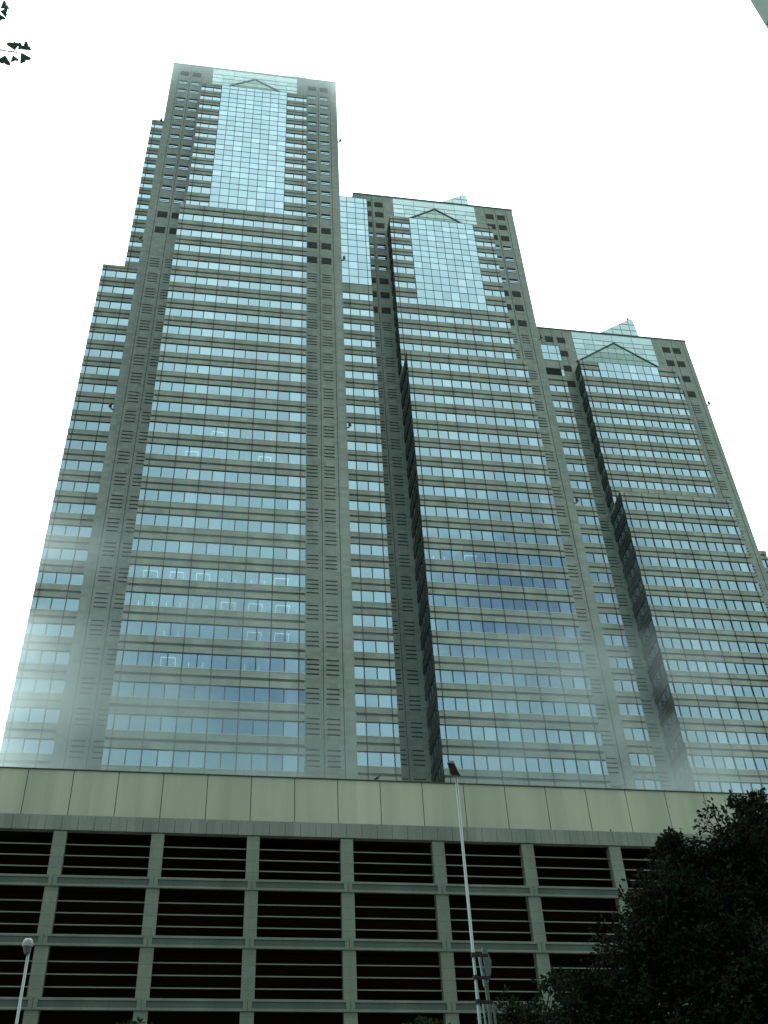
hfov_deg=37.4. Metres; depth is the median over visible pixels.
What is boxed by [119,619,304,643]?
ribbon window
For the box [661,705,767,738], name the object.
ribbon window
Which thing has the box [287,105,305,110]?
window
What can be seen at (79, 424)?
wing window
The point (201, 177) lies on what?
window
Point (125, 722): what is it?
ribbon window
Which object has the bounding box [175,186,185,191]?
vent window
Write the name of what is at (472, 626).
ribbon window
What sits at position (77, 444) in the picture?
wing window
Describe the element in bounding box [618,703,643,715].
wing window
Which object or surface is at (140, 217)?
wing window
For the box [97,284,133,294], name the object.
wing window
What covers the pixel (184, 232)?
ribbon window
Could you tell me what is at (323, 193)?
vent window
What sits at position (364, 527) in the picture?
wing window
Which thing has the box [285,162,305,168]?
window
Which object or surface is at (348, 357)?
wing window
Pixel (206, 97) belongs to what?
window
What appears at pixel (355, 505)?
wing window
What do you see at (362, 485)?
wing window
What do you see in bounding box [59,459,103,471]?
wing window
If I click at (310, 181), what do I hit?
vent window
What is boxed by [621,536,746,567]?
ribbon window
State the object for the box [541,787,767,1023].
broadleaf tree
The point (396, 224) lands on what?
window
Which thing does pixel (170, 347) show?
ribbon window
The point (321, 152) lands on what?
vent window
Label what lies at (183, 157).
vent window
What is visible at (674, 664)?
ribbon window
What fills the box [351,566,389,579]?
wing window
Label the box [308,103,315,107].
vent window
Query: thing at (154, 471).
ribbon window
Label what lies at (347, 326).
wing window
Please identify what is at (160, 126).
wing window
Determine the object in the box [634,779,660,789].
wing window
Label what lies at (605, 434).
window
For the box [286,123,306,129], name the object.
window
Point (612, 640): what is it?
wing window
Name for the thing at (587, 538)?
wing window
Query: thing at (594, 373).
window
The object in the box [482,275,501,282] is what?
window
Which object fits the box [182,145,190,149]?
vent window
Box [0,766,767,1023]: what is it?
louvred building
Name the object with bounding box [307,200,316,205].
vent window
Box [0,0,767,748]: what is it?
sky
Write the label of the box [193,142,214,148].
window
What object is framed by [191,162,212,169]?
window
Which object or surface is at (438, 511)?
ribbon window
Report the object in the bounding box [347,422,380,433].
wing window
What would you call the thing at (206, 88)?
window
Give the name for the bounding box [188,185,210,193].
window
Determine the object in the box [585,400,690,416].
window
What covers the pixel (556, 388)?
wing window
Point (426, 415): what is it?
ribbon window
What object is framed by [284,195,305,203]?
window
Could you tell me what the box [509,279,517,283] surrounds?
vent window
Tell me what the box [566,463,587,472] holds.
wing window
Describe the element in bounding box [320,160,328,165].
vent window
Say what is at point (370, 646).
wing window
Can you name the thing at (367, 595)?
wing window
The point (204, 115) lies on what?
window
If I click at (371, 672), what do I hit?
wing window
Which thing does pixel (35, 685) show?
wing window
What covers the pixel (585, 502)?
wing window
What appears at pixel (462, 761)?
ribbon window
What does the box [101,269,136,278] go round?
wing window
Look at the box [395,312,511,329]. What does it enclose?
window
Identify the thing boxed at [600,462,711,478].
window
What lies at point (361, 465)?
wing window
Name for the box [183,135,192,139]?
vent window
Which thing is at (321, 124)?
vent window
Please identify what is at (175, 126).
vent window
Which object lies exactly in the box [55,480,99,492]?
wing window
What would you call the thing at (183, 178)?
vent window
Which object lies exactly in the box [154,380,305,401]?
ribbon window
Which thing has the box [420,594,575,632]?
ribbon window
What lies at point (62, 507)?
wing window
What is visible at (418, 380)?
ribbon window
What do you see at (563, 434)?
wing window
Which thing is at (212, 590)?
office tower
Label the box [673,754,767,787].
ribbon window
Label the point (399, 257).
window
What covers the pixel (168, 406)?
ribbon window
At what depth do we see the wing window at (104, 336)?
174.57 m
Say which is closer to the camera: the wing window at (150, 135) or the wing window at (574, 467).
the wing window at (574, 467)
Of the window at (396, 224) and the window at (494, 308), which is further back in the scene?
the window at (396, 224)
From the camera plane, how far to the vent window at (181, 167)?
199.39 m
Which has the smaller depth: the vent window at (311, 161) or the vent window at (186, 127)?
the vent window at (311, 161)
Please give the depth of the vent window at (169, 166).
199.07 m
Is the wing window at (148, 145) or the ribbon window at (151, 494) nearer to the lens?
the ribbon window at (151, 494)
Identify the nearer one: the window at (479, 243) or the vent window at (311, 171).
the vent window at (311, 171)
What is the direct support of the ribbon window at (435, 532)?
in the office tower at (513, 661)
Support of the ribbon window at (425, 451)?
in the office tower at (513, 661)
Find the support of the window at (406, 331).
in the office tower at (513, 661)
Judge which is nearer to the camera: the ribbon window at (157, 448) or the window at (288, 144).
the ribbon window at (157, 448)
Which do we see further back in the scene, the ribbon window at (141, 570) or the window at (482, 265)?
the window at (482, 265)
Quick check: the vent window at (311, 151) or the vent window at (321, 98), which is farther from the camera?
the vent window at (321, 98)
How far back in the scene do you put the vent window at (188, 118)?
211.11 m
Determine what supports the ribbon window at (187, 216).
in the office tower at (212, 590)
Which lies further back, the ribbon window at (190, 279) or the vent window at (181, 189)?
the vent window at (181, 189)
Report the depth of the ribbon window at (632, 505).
187.56 m
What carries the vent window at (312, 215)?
in the office tower at (212, 590)
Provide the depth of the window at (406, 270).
204.54 m
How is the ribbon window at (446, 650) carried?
in the office tower at (513, 661)
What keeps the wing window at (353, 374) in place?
in the office tower at (212, 590)
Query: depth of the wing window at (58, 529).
147.47 m
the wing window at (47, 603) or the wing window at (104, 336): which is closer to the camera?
the wing window at (47, 603)
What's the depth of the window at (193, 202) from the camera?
187.60 m
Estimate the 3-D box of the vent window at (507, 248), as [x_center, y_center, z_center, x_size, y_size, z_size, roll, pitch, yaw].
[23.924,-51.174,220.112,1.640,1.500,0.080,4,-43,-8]
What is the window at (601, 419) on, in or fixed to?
in the office tower at (687, 560)
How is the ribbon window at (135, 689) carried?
in the office tower at (212, 590)
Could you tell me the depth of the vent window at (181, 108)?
213.10 m
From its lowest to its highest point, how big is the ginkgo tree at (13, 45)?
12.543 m
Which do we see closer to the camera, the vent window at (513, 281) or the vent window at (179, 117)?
the vent window at (179, 117)
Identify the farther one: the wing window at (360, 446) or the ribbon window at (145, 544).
the wing window at (360, 446)
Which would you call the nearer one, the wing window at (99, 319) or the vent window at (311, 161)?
the wing window at (99, 319)
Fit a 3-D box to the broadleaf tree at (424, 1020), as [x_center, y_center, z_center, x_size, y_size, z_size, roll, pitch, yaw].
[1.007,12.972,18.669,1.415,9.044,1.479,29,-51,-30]
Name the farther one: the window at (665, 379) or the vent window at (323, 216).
the window at (665, 379)
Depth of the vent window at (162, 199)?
191.82 m
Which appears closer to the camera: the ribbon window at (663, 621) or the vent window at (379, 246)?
the ribbon window at (663, 621)
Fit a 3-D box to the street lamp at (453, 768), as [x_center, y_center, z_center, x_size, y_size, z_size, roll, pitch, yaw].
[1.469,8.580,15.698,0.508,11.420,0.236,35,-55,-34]
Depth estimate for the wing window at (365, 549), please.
152.89 m
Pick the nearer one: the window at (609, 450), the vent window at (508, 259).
the window at (609, 450)
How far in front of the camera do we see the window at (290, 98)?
216.19 m
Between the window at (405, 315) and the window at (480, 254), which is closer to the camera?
the window at (405, 315)
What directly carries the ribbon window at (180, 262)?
in the office tower at (212, 590)
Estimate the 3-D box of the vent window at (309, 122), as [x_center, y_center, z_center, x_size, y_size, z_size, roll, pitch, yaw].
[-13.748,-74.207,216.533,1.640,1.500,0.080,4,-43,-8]
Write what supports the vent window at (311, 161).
in the office tower at (212, 590)
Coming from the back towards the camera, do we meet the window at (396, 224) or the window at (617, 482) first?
the window at (396, 224)
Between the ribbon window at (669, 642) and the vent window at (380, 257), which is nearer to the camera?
the ribbon window at (669, 642)
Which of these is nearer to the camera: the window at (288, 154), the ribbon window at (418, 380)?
the ribbon window at (418, 380)
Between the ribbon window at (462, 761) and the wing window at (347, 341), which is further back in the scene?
the wing window at (347, 341)
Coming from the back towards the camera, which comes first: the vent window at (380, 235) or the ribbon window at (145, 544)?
the vent window at (380, 235)
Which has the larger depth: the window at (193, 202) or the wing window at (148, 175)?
the wing window at (148, 175)
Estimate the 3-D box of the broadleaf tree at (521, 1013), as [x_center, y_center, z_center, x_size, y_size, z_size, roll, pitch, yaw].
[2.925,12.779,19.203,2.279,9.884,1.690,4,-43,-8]
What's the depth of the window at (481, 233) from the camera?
216.46 m
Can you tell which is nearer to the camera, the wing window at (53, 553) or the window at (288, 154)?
the wing window at (53, 553)
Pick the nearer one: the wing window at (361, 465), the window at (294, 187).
the wing window at (361, 465)
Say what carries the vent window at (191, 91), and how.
in the office tower at (212, 590)
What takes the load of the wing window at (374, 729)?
in the office tower at (212, 590)
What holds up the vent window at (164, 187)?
in the office tower at (212, 590)
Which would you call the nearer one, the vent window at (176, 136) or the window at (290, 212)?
the window at (290, 212)
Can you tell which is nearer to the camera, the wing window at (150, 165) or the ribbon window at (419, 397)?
the ribbon window at (419, 397)
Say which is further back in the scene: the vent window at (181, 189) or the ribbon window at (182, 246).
the vent window at (181, 189)
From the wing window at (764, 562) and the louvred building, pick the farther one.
the wing window at (764, 562)
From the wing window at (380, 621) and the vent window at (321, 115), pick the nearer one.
the wing window at (380, 621)
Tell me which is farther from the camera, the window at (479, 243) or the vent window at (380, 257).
the window at (479, 243)
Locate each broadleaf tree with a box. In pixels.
[116,1017,152,1023]
[401,1015,450,1023]
[472,965,568,1023]
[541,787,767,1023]
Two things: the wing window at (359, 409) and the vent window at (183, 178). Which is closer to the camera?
the wing window at (359, 409)
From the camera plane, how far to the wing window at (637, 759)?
152.97 m
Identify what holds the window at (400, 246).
in the office tower at (513, 661)
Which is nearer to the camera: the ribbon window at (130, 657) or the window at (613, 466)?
the ribbon window at (130, 657)
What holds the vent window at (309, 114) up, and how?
in the office tower at (212, 590)
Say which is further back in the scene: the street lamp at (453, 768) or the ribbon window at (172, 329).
the ribbon window at (172, 329)
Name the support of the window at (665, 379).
in the office tower at (687, 560)
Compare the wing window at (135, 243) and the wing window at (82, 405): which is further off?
the wing window at (135, 243)
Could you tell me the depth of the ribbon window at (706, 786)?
152.11 m
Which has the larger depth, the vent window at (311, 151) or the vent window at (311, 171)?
the vent window at (311, 151)
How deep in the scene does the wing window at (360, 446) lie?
166.41 m
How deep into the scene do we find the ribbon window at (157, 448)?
144.05 m
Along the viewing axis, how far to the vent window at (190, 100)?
215.69 m
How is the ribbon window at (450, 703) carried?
in the office tower at (513, 661)
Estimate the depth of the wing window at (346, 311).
188.06 m
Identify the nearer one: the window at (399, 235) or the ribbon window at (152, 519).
the ribbon window at (152, 519)
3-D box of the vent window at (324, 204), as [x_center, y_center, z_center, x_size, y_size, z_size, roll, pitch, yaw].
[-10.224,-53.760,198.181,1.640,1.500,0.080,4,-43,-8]
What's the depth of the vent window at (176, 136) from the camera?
206.09 m
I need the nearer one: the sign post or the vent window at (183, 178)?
the sign post
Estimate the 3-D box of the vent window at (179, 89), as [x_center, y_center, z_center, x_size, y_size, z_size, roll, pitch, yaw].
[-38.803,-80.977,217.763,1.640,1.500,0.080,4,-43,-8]
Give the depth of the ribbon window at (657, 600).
174.10 m
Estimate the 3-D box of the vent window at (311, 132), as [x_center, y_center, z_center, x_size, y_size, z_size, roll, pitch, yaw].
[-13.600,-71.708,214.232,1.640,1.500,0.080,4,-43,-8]
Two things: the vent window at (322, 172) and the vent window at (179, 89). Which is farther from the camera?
the vent window at (179, 89)
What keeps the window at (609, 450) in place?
in the office tower at (687, 560)
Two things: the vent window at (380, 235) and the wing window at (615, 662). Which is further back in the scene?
the vent window at (380, 235)
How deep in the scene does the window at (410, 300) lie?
198.49 m
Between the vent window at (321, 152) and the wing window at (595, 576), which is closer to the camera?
the wing window at (595, 576)
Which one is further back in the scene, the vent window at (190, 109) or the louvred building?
the vent window at (190, 109)
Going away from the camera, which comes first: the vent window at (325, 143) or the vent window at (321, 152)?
the vent window at (321, 152)
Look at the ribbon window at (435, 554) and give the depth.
155.15 m
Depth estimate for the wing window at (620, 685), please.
161.06 m
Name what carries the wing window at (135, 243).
in the office tower at (212, 590)
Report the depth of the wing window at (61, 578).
142.06 m
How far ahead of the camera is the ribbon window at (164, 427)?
146.75 m
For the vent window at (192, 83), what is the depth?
220.24 m
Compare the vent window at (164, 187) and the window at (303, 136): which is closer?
the vent window at (164, 187)
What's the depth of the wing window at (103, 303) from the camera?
179.98 m
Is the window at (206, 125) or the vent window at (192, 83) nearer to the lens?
the window at (206, 125)
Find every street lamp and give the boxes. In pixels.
[15,938,32,1023]
[447,761,492,1023]
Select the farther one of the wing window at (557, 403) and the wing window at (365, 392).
the wing window at (557, 403)
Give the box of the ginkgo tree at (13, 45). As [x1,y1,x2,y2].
[0,1,31,65]
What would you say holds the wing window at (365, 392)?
in the office tower at (212, 590)
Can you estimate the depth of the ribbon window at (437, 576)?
152.45 m
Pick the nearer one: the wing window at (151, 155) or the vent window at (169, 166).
the vent window at (169, 166)
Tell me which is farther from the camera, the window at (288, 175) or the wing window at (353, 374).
the window at (288, 175)
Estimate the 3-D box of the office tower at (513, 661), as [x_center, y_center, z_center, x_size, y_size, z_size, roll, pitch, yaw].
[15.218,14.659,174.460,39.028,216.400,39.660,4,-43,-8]
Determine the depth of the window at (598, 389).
211.55 m
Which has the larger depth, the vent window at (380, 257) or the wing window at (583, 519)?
the vent window at (380, 257)
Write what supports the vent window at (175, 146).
in the office tower at (212, 590)
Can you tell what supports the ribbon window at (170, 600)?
in the office tower at (212, 590)
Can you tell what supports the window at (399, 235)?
in the office tower at (513, 661)
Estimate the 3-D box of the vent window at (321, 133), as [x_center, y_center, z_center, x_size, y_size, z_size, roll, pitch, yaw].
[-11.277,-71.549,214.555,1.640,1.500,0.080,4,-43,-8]
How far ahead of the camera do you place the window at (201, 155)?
197.71 m
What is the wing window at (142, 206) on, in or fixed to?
in the office tower at (212, 590)
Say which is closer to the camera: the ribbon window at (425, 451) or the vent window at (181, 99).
the ribbon window at (425, 451)
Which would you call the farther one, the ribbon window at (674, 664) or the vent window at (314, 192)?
the vent window at (314, 192)
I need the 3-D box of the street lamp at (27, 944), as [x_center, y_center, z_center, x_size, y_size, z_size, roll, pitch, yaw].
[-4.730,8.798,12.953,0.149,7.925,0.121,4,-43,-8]
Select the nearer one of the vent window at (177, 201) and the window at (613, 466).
the vent window at (177, 201)
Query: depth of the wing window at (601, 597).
171.78 m
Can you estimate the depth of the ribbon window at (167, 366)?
154.89 m
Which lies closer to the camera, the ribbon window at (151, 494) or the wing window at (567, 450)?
the ribbon window at (151, 494)
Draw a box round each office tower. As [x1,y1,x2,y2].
[0,62,401,780]
[352,192,660,789]
[537,318,767,793]
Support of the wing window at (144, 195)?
in the office tower at (212, 590)
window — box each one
[0,737,54,754]
[6,707,59,723]
[12,677,64,693]
[18,649,69,664]
[24,622,74,637]
[30,596,79,610]
[35,571,83,585]
[40,547,87,560]
[45,524,91,537]
[51,501,95,514]
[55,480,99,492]
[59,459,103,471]
[64,439,106,451]
[68,419,110,431]
[72,400,113,412]
[76,382,116,393]
[80,365,119,375]
[83,348,122,358]
[87,331,125,341]
[90,315,128,325]
[94,300,130,309]
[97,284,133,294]
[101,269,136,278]
[101,747,304,772]
[106,713,304,737]
[111,680,304,704]
[115,649,304,673]
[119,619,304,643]
[123,591,305,614]
[125,256,139,262]
[127,564,305,587]
[128,241,141,246]
[131,226,144,232]
[131,537,305,561]
[133,214,146,219]
[135,203,148,208]
[135,512,305,536]
[138,193,150,198]
[138,488,305,510]
[139,182,151,187]
[141,172,153,177]
[142,465,305,487]
[143,163,155,167]
[145,153,157,157]
[146,442,305,464]
[147,143,158,148]
[148,133,160,137]
[149,421,305,442]
[150,123,162,128]
[152,400,305,421]
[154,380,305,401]
[157,361,305,382]
[159,197,169,202]
[159,342,306,363]
[161,185,171,190]
[162,324,306,346]
[163,174,172,179]
[165,164,174,168]
[165,307,306,328]
[167,153,176,158]
[167,290,306,311]
[168,143,177,148]
[169,274,306,293]
[170,134,179,138]
[172,124,180,128]
[172,258,306,277]
[173,115,181,119]
[174,198,183,203]
[174,243,306,262]
[175,106,183,110]
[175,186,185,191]
[176,97,184,101]
[176,228,306,247]
[177,175,186,180]
[178,88,186,92]
[179,80,187,84]
[179,165,187,170]
[179,212,306,231]
[180,155,189,159]
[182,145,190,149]
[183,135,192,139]
[185,126,193,130]
[186,116,194,120]
[186,199,208,205]
[187,107,196,111]
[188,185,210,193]
[189,98,197,102]
[189,173,211,181]
[190,90,198,93]
[191,81,199,85]
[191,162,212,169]
[192,152,213,158]
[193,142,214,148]
[195,132,215,138]
[196,122,216,128]
[197,113,217,118]
[199,103,218,109]
[200,95,219,100]
[201,86,220,91]
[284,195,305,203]
[284,209,305,215]
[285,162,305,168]
[285,173,305,179]
[285,183,305,191]
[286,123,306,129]
[286,132,306,139]
[286,142,306,148]
[286,152,305,158]
[287,96,306,101]
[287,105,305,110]
[287,114,306,120]
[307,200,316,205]
[307,212,316,217]
[308,95,315,99]
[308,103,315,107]
[308,112,315,116]
[308,121,315,125]
[308,130,315,134]
[308,139,315,143]
[308,149,316,153]
[308,159,316,163]
[308,169,316,173]
[308,179,316,184]
[308,189,316,194]
[320,97,327,100]
[320,105,327,108]
[320,114,327,117]
[320,122,328,126]
[320,131,328,136]
[320,141,328,145]
[320,150,328,155]
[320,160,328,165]
[321,170,329,175]
[321,181,329,185]
[321,191,329,195]
[321,202,329,206]
[321,214,329,218]
[343,292,372,300]
[343,307,373,316]
[344,322,374,331]
[344,337,375,347]
[345,353,376,363]
[345,370,377,380]
[346,387,378,397]
[346,404,379,414]
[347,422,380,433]
[347,440,381,451]
[348,460,383,471]
[349,479,384,492]
[349,500,385,512]
[350,521,386,533]
[351,543,388,556]
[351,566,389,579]
[352,589,391,603]
[353,614,391,627]
[354,639,394,653]
[354,665,395,680]
[355,693,397,708]
[356,721,399,737]
[357,751,401,767]
[376,233,384,237]
[377,244,385,248]
[378,255,386,259]
[379,266,387,270]
[388,221,409,236]
[388,232,410,246]
[389,243,411,257]
[390,254,412,268]
[391,266,414,281]
[392,280,415,296]
[394,296,417,313]
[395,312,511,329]
[396,327,514,344]
[397,342,516,359]
[399,359,404,378]
[401,359,529,395]
[402,376,532,411]
[403,392,535,430]
[405,410,539,445]
[406,428,543,465]
[408,446,547,482]
[409,465,550,504]
[411,485,554,522]
[413,505,558,543]
[414,526,563,566]
[416,548,567,587]
[418,570,572,609]
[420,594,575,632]
[422,618,581,657]
[424,643,586,682]
[426,669,591,709]
[428,696,596,737]
[430,724,603,765]
[433,754,608,781]
[474,230,492,236]
[476,241,495,247]
[478,252,497,258]
[480,263,499,269]
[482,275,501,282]
[484,289,505,297]
[487,304,507,312]
[503,246,511,250]
[505,257,513,261]
[507,268,515,272]
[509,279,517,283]
[549,384,569,392]
[553,400,572,408]
[556,415,575,423]
[559,430,580,439]
[563,446,583,455]
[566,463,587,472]
[570,480,591,489]
[574,497,595,506]
[577,369,600,384]
[578,515,600,525]
[581,385,684,400]
[581,533,603,543]
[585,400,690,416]
[586,552,608,562]
[589,415,695,432]
[590,572,612,582]
[592,431,699,447]
[594,592,618,603]
[596,446,706,462]
[599,613,623,624]
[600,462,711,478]
[603,634,628,646]
[604,478,715,495]
[608,495,617,512]
[608,656,633,668]
[612,500,734,531]
[613,679,637,691]
[617,518,740,548]
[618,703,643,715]
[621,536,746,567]
[623,727,650,740]
[626,555,753,586]
[629,753,656,766]
[630,575,760,606]
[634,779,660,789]
[635,595,767,626]
[640,615,767,647]
[645,637,767,668]
[650,659,767,691]
[656,681,767,713]
[661,376,679,383]
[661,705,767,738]
[667,729,767,762]
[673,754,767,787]
[687,780,767,793]
[762,559,767,567]
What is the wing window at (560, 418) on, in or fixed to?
in the office tower at (513, 661)
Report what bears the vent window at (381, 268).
in the office tower at (513, 661)
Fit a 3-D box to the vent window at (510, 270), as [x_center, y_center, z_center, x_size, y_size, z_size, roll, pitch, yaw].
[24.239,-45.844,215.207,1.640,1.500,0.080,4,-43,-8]
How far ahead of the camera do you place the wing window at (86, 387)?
166.45 m
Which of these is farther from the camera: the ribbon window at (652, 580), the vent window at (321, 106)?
the vent window at (321, 106)
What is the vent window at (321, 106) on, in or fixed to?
in the office tower at (212, 590)
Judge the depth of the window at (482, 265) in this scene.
209.29 m
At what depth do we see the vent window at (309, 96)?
223.36 m
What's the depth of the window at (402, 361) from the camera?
187.12 m
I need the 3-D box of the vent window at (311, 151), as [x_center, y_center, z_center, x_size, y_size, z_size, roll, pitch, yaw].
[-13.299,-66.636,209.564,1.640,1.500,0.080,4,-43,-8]
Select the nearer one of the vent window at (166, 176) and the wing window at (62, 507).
the wing window at (62, 507)
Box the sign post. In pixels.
[478,947,496,1023]
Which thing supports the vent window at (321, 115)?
in the office tower at (212, 590)
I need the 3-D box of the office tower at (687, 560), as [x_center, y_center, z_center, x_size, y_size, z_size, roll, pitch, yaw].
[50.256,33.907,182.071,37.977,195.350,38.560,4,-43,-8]
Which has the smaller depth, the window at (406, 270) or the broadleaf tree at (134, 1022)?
the broadleaf tree at (134, 1022)
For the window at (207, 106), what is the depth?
209.44 m
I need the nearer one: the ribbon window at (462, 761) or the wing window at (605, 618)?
the ribbon window at (462, 761)
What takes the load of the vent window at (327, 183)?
in the office tower at (212, 590)
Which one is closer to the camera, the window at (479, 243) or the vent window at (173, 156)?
the vent window at (173, 156)
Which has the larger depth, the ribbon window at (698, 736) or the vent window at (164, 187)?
the vent window at (164, 187)
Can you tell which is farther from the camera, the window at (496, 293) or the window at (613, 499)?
the window at (496, 293)
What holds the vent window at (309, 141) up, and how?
in the office tower at (212, 590)
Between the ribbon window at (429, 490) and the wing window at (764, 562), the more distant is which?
the wing window at (764, 562)
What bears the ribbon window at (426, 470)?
in the office tower at (513, 661)
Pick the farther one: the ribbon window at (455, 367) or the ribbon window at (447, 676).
the ribbon window at (455, 367)
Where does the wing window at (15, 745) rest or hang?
in the office tower at (212, 590)
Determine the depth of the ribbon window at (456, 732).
136.29 m
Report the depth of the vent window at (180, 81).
219.98 m
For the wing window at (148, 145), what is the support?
in the office tower at (212, 590)
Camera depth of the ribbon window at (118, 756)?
114.26 m

